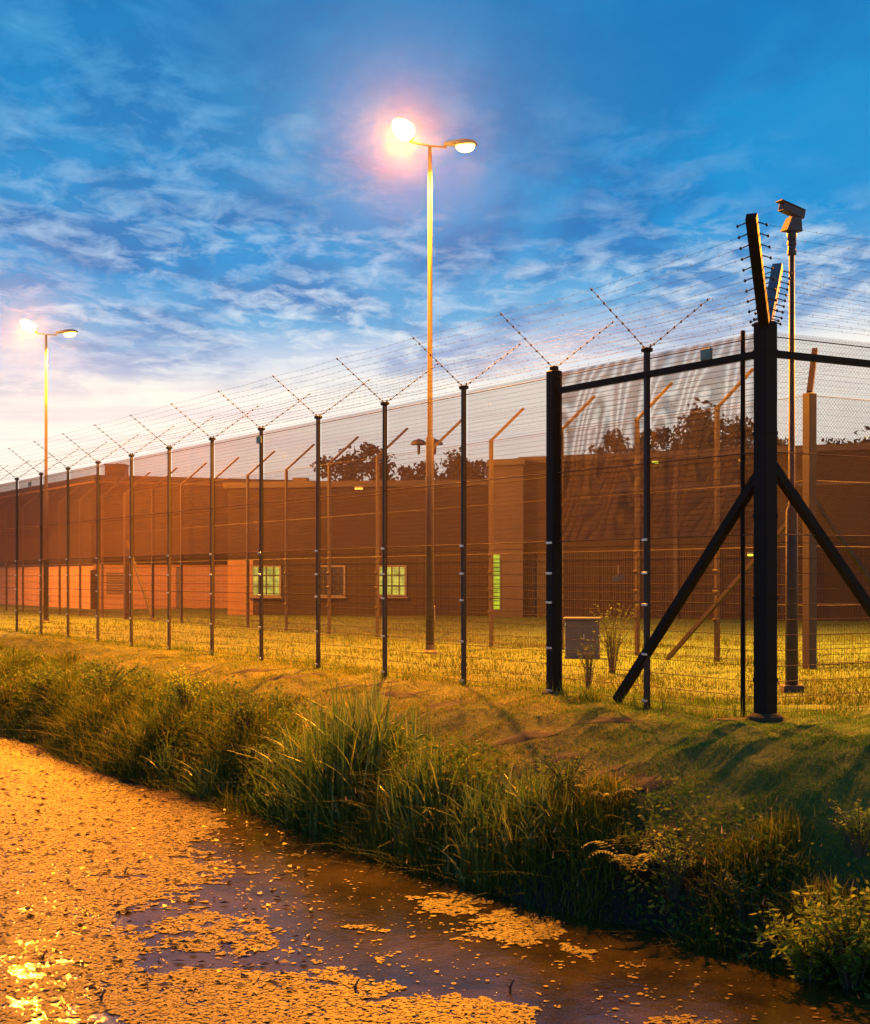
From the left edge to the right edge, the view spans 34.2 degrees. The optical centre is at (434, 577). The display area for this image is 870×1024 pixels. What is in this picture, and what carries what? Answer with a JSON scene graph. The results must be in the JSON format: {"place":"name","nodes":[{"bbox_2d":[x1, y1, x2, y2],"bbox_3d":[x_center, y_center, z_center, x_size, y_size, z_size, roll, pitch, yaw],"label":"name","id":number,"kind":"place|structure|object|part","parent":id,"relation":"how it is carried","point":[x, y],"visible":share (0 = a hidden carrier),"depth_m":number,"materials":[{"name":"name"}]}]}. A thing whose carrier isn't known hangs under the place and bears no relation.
{"place":"outdoors","nodes":[
{"label":"outdoors","id":0,"kind":"place"},
{"bbox_2d":[0,733,869,1023],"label":"water","id":1,"kind":"structure","parent":0,"point":[604,981],"depth_m":13.46,"materials":[{"name":"brown liquid"}]},
{"bbox_2d":[97,989,105,1000],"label":"twig","id":2,"kind":"object","parent":1,"relation":"in","point":[101,997],"visible":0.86,"depth_m":11.80,"materials":[{"name":"brown wood"}]},
{"bbox_2d":[0,748,312,993],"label":"floating leaves","id":3,"kind":"object","parent":1,"relation":"on","point":[85,964],"visible":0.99,"depth_m":15.44,"materials":[{"name":"leaf"}]},
{"bbox_2d":[351,978,359,990],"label":"twig","id":4,"kind":"object","parent":1,"relation":"in","point":[355,986],"visible":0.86,"depth_m":12.12,"materials":[{"name":"brown wood"}]},
{"bbox_2d":[0,734,869,1023],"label":"floating weed","id":5,"kind":"object","parent":1,"relation":"on","point":[258,1004],"visible":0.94,"depth_m":14.23,"materials":[{"name":"yellow plant"}]},
{"bbox_2d":[506,979,513,991],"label":"twig","id":6,"kind":"object","parent":1,"relation":"in","point":[510,986],"visible":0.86,"depth_m":12.09,"materials":[{"name":"brown wood"}]},
{"bbox_2d":[0,604,869,989],"bbox_3d":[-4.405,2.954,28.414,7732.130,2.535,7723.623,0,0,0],"label":"ground","id":7,"kind":"structure","parent":0,"point":[720,786],"depth_m":18.60,"materials":[{"name":"green plant"}]},
{"bbox_2d":[20,667,73,708],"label":"leafy shrub","id":8,"kind":"object","parent":7,"relation":"on","point":[40,689],"visible":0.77,"depth_m":31.32,"materials":[{"name":"green plant"}]},
{"bbox_2d":[21,319,77,622],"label":"lamp post","id":9,"kind":"object","parent":7,"relation":"on","point":[28,325],"visible":0.94,"depth_m":56.34,"materials":[{"name":"metal"}]},
{"bbox_2d":[73,660,140,698],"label":"leafy shrub","id":10,"kind":"object","parent":7,"relation":"on","point":[111,683],"visible":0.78,"depth_m":28.63,"materials":[{"name":"green plant"}]},
{"bbox_2d":[0,464,284,608],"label":"long hall","id":11,"kind":"structure","parent":7,"relation":"on","point":[191,587],"depth_m":82.02,"materials":[{"name":"brick"}]},
{"bbox_2d":[142,736,180,785],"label":"reed clump","id":12,"kind":"object","parent":7,"relation":"on","point":[166,766],"visible":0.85,"depth_m":23.99,"materials":[{"name":"green plant"}]},
{"bbox_2d":[154,664,210,716],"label":"leafy shrub","id":13,"kind":"object","parent":7,"relation":"on","point":[181,690],"visible":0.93,"depth_m":25.51,"materials":[{"name":"green plant"}]},
{"bbox_2d":[164,741,241,800],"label":"reed clump","id":14,"kind":"object","parent":7,"relation":"on","point":[208,784],"visible":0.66,"depth_m":22.75,"materials":[{"name":"green plant"}]},
{"bbox_2d":[215,688,273,742],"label":"leafy shrub","id":15,"kind":"object","parent":7,"relation":"on","point":[239,716],"visible":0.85,"depth_m":23.26,"materials":[{"name":"green plant"}]},
{"bbox_2d":[239,701,330,823],"bbox_3d":[-1.869,2.918,20.905,2.548,1.999,2.453,0,0,0],"label":"reed clump","id":16,"kind":"object","parent":7,"relation":"on","point":[268,808],"visible":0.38,"depth_m":21.12,"materials":[{"name":"green plant"}]},
{"bbox_2d":[213,665,480,835],"bbox_3d":[-1.282,2.578,20.061,3.894,2.813,3.463,0,0,0],"label":"reed clump","id":17,"kind":"object","parent":7,"relation":"on","point":[329,752],"visible":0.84,"depth_m":19.76,"materials":[{"name":"green plant"}]},
{"bbox_2d":[309,442,397,480],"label":"tree","id":18,"kind":"object","parent":7,"relation":"on","point":[392,465],"visible":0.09,"depth_m":86.21,"materials":[{"name":"green plant"}]},
{"bbox_2d":[223,478,487,615],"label":"brick block","id":19,"kind":"structure","parent":7,"relation":"on","point":[414,605],"depth_m":66.49,"materials":[{"name":"brown brick"}]},
{"bbox_2d":[250,565,281,597],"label":"window","id":20,"kind":"structure","parent":19,"relation":"in","point":[253,567],"depth_m":67.19,"materials":[{"name":"yellow glass"}]},
{"bbox_2d":[314,565,346,597],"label":"window","id":21,"kind":"structure","parent":19,"relation":"in","point":[337,567],"depth_m":66.65,"materials":[{"name":"brown glass"}]},
{"bbox_2d":[375,565,407,597],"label":"window","id":22,"kind":"structure","parent":19,"relation":"in","point":[389,567],"depth_m":66.19,"materials":[{"name":"yellow glass"}]},
{"bbox_2d":[0,213,791,722],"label":"security fence","id":23,"kind":"object","parent":7,"relation":"on","point":[760,485],"visible":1,"depth_m":22.91,"materials":[{"name":"metal"}]},
{"bbox_2d":[327,696,471,783],"bbox_3d":[-0.772,2.410,19.706,2.227,1.507,2.336,0,0,-37],"label":"reed clump","id":24,"kind":"object","parent":7,"relation":"on","point":[398,742],"visible":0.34,"depth_m":19.64,"materials":[{"name":"green plant"}]},
{"bbox_2d":[369,464,434,479],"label":"tree","id":25,"kind":"object","parent":7,"relation":"on","point":[406,474],"visible":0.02,"depth_m":89.74,"materials":[{"name":"green plant"}]},
{"bbox_2d":[399,668,419,681],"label":"grass tuft","id":26,"kind":"object","parent":7,"relation":"on","point":[407,678],"visible":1,"depth_m":24.73,"materials":[{"name":"plant"}]},
{"bbox_2d":[0,348,838,669],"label":"fence","id":27,"kind":"object","parent":7,"relation":"on","point":[810,604],"visible":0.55,"depth_m":37.32,"materials":[{"name":"metal"}]},
{"bbox_2d":[612,574,623,581],"bbox_3d":[4.221,-0.085,32.610,0.294,0.396,0.032,0,0,0],"label":"sign plate","id":28,"kind":"object","parent":27,"relation":"hanging from","point":[619,577],"visible":0.95,"depth_m":32.59,"materials":[{"name":"white paint"}]},
{"bbox_2d":[350,723,496,866],"bbox_3d":[-0.189,2.780,18.008,1.747,1.772,2.883,0,0,-15],"label":"reed clump","id":29,"kind":"object","parent":7,"relation":"on","point":[407,789],"visible":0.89,"depth_m":17.90,"materials":[{"name":"green plant"}]},
{"bbox_2d":[0,649,858,997],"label":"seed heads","id":30,"kind":"object","parent":7,"relation":"on","point":[426,813],"visible":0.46,"depth_m":17.35,"materials":[{"name":"green plant"}]},
{"bbox_2d":[0,642,869,1005],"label":"tall grass","id":31,"kind":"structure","parent":7,"relation":"on","point":[122,760],"depth_m":18.54,"materials":[{"name":"green plant"}]},
{"bbox_2d":[0,647,869,998],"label":"ground cover","id":32,"kind":"object","parent":7,"relation":"on","point":[544,773],"visible":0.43,"depth_m":17.41,"materials":[{"name":"green plant"}]},
{"bbox_2d":[0,608,869,705],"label":"lawn grass","id":33,"kind":"structure","parent":7,"relation":"on","point":[808,698],"depth_m":33.09,"materials":[{"name":"plant"}]},
{"bbox_2d":[393,118,476,653],"bbox_3d":[-0.066,-4.277,33.610,2.456,12.774,0.622,0,0,-40],"label":"lamp post","id":34,"kind":"object","parent":7,"relation":"on","point":[403,128],"visible":0.97,"depth_m":33.64,"materials":[{"name":"metal"}]},
{"bbox_2d":[410,438,434,454],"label":"garden lamp","id":35,"kind":"object","parent":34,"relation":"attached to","point":[418,445],"visible":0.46,"depth_m":59.94,"materials":[{"name":"metal"}]},
{"bbox_2d":[410,447,474,479],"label":"tree","id":36,"kind":"object","parent":7,"relation":"on","point":[458,474],"visible":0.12,"depth_m":87.00,"materials":[{"name":"green plant"}]},
{"bbox_2d":[434,458,485,479],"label":"tree","id":37,"kind":"object","parent":7,"relation":"on","point":[479,470],"visible":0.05,"depth_m":91.38,"materials":[{"name":"green plant"}]},
{"bbox_2d":[412,755,539,886],"bbox_3d":[0.501,2.916,16.670,1.881,1.664,2.058,0,0,-6],"label":"reed clump","id":38,"kind":"object","parent":7,"relation":"on","point":[466,837],"visible":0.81,"depth_m":16.68,"materials":[{"name":"green plant"}]},
{"bbox_2d":[485,458,524,616],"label":"stair tower","id":39,"kind":"structure","parent":7,"relation":"on","point":[498,575],"depth_m":64.45,"materials":[{"name":"brown brick"}]},
{"bbox_2d":[493,554,500,609],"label":"slot window","id":40,"kind":"structure","parent":39,"relation":"in","point":[497,557],"depth_m":64.68,"materials":[{"name":"glass"}]},
{"bbox_2d":[441,751,609,860],"bbox_3d":[1.136,2.676,16.243,1.850,1.446,2.028,0,0,41],"label":"reed clump","id":41,"kind":"object","parent":7,"relation":"on","point":[539,790],"visible":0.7,"depth_m":16.08,"materials":[{"name":"green plant"}]},
{"bbox_2d":[519,746,609,807],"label":"leafy shrub","id":42,"kind":"object","parent":7,"relation":"on","point":[573,776],"visible":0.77,"depth_m":16.24,"materials":[{"name":"green plant"}]},
{"bbox_2d":[563,617,600,658],"bbox_3d":[3.256,1.373,31.244,0.840,0.975,0.520,0,0,6],"label":"utility cabinet","id":43,"kind":"object","parent":7,"relation":"on","point":[583,630],"visible":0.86,"depth_m":31.03,"materials":[{"name":"grey metal"}]},
{"bbox_3d":[3.045,1.360,31.053,0.360,0.780,0.012,0,0,6],"label":"door","id":44,"kind":"part","parent":43,"relation":"part of","materials":[{"name":"grey metal"}]},
{"bbox_3d":[3.423,1.360,31.013,0.360,0.780,0.012,0,0,6],"label":"door","id":45,"kind":"part","parent":43,"relation":"part of","materials":[{"name":"grey metal"}]},
{"bbox_2d":[566,682,606,702],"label":"grass tuft","id":46,"kind":"object","parent":7,"relation":"on","point":[585,694],"visible":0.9,"depth_m":21.04,"materials":[{"name":"plant"}]},
{"bbox_2d":[576,630,605,689],"bbox_3d":[2.377,1.330,22.148,0.600,1.030,0.336,0,0,36],"label":"sapling","id":47,"kind":"object","parent":7,"relation":"on","point":[587,672],"visible":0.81,"depth_m":22.14,"materials":[{"name":"green plant"}]},
{"bbox_2d":[568,783,639,806],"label":"fern","id":48,"kind":"object","parent":7,"relation":"on","point":[606,794],"visible":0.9,"depth_m":15.73,"materials":[{"name":"green plant"}]},
{"bbox_2d":[590,603,637,673],"bbox_3d":[3.377,1.155,26.412,0.796,1.369,1.021,0,0,23],"label":"sapling","id":49,"kind":"object","parent":7,"relation":"on","point":[610,659],"visible":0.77,"depth_m":26.40,"materials":[{"name":"green plant"}]},
{"bbox_2d":[584,428,680,453],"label":"tree","id":50,"kind":"object","parent":7,"relation":"on","point":[618,449],"visible":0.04,"depth_m":86.76,"materials":[{"name":"green plant"}]},
{"bbox_2d":[580,835,685,879],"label":"fern","id":51,"kind":"object","parent":7,"relation":"on","point":[631,864],"visible":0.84,"depth_m":14.60,"materials":[{"name":"green plant"}]},
{"bbox_2d":[636,825,712,901],"bbox_3d":[2.413,2.905,14.356,0.788,0.753,0.743,0,0,16],"label":"leafy shrub","id":52,"kind":"object","parent":7,"relation":"on","point":[670,881],"visible":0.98,"depth_m":14.28,"materials":[{"name":"green plant"}]},
{"bbox_2d":[518,442,869,621],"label":"building","id":53,"kind":"structure","parent":7,"relation":"on","point":[671,586],"depth_m":61.21,"materials":[{"name":"brown brick"}]},
{"bbox_2d":[523,557,542,616],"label":"doorway","id":54,"kind":"structure","parent":53,"relation":"in","point":[538,566],"depth_m":64.30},
{"bbox_2d":[650,398,753,450],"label":"tree","id":55,"kind":"object","parent":7,"relation":"on","point":[692,428],"visible":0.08,"depth_m":81.95,"materials":[{"name":"green plant"}]},
{"bbox_2d":[672,423,753,449],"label":"tree","id":56,"kind":"object","parent":7,"relation":"on","point":[738,440],"visible":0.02,"depth_m":83.92,"materials":[{"name":"green plant"}]},
{"bbox_2d":[692,701,734,718],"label":"grass tuft","id":57,"kind":"object","parent":7,"relation":"on","point":[711,715],"visible":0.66,"depth_m":18.88,"materials":[{"name":"plant"}]},
{"bbox_2d":[710,866,782,928],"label":"leafy shrub","id":58,"kind":"object","parent":7,"relation":"on","point":[744,907],"visible":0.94,"depth_m":13.49,"materials":[{"name":"green plant"}]},
{"bbox_2d":[777,436,788,445],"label":"tree","id":59,"kind":"object","parent":7,"relation":"on","point":[787,439],"depth_m":89.73,"materials":[{"name":"green plant"}]},
{"bbox_2d":[780,240,803,692],"bbox_3d":[5.597,-1.640,22.200,0.320,7.300,0.320,0,0,0],"label":"camera pole","id":60,"kind":"object","parent":7,"relation":"on","point":[792,685],"visible":0.84,"depth_m":22.14,"materials":[{"name":"metal"}]},
{"bbox_2d":[775,199,805,239],"bbox_3d":[5.580,-5.583,22.192,0.472,0.605,0.180,0,0,-25],"label":"security camera","id":61,"kind":"object","parent":60,"relation":"on","point":[795,214],"visible":0.98,"depth_m":22.14,"materials":[{"name":"paint"}]},
{"bbox_2d":[749,906,865,981],"bbox_3d":[3.286,3.313,12.467,1.030,0.826,0.876,0,0,41],"label":"leafy shrub","id":62,"kind":"object","parent":7,"relation":"on","point":[799,960],"visible":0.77,"depth_m":12.40,"materials":[{"name":"green plant"}]},
{"bbox_2d":[771,225,869,713],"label":"security fence","id":63,"kind":"object","parent":7,"relation":"on","point":[816,530],"visible":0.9,"depth_m":18.66,"materials":[{"name":"metal"}]},
{"bbox_2d":[781,361,869,665],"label":"fence","id":64,"kind":"object","parent":7,"relation":"on","point":[847,548],"visible":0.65,"depth_m":28.54,"materials":[{"name":"metal"}]},
{"bbox_2d":[790,876,869,990],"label":"leafy shrub","id":65,"kind":"object","parent":7,"relation":"on","point":[840,934],"visible":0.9,"depth_m":12.16,"materials":[{"name":"green plant"}]},
{"bbox_2d":[815,698,866,717],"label":"grass tuft","id":66,"kind":"object","parent":7,"relation":"on","point":[822,712],"visible":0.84,"depth_m":18.37,"materials":[{"name":"plant"}]},
{"bbox_2d":[821,426,869,443],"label":"tree","id":67,"kind":"object","parent":7,"relation":"on","point":[867,440],"depth_m":82.35,"materials":[{"name":"green plant"}]},
{"bbox_2d":[827,797,869,858],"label":"leafy shrub","id":68,"kind":"object","parent":7,"relation":"on","point":[862,844],"visible":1,"depth_m":13.32,"materials":[{"name":"green plant"}]},
{"bbox_2d":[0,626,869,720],"bbox_3d":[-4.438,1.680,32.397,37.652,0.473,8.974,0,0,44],"label":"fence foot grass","id":69,"kind":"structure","parent":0,"point":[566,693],"depth_m":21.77,"materials":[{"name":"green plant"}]},
{"bbox_2d":[0,0,869,490],"label":"sky","id":70,"kind":"structure","parent":0,"point":[214,195],"materials":[{"name":"blue"}]},
{"bbox_2d":[226,668,801,882],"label":"bare soil","id":71,"kind":"structure","parent":0,"point":[527,735],"depth_m":17.92,"materials":[{"name":"brown soil"}]}
]}

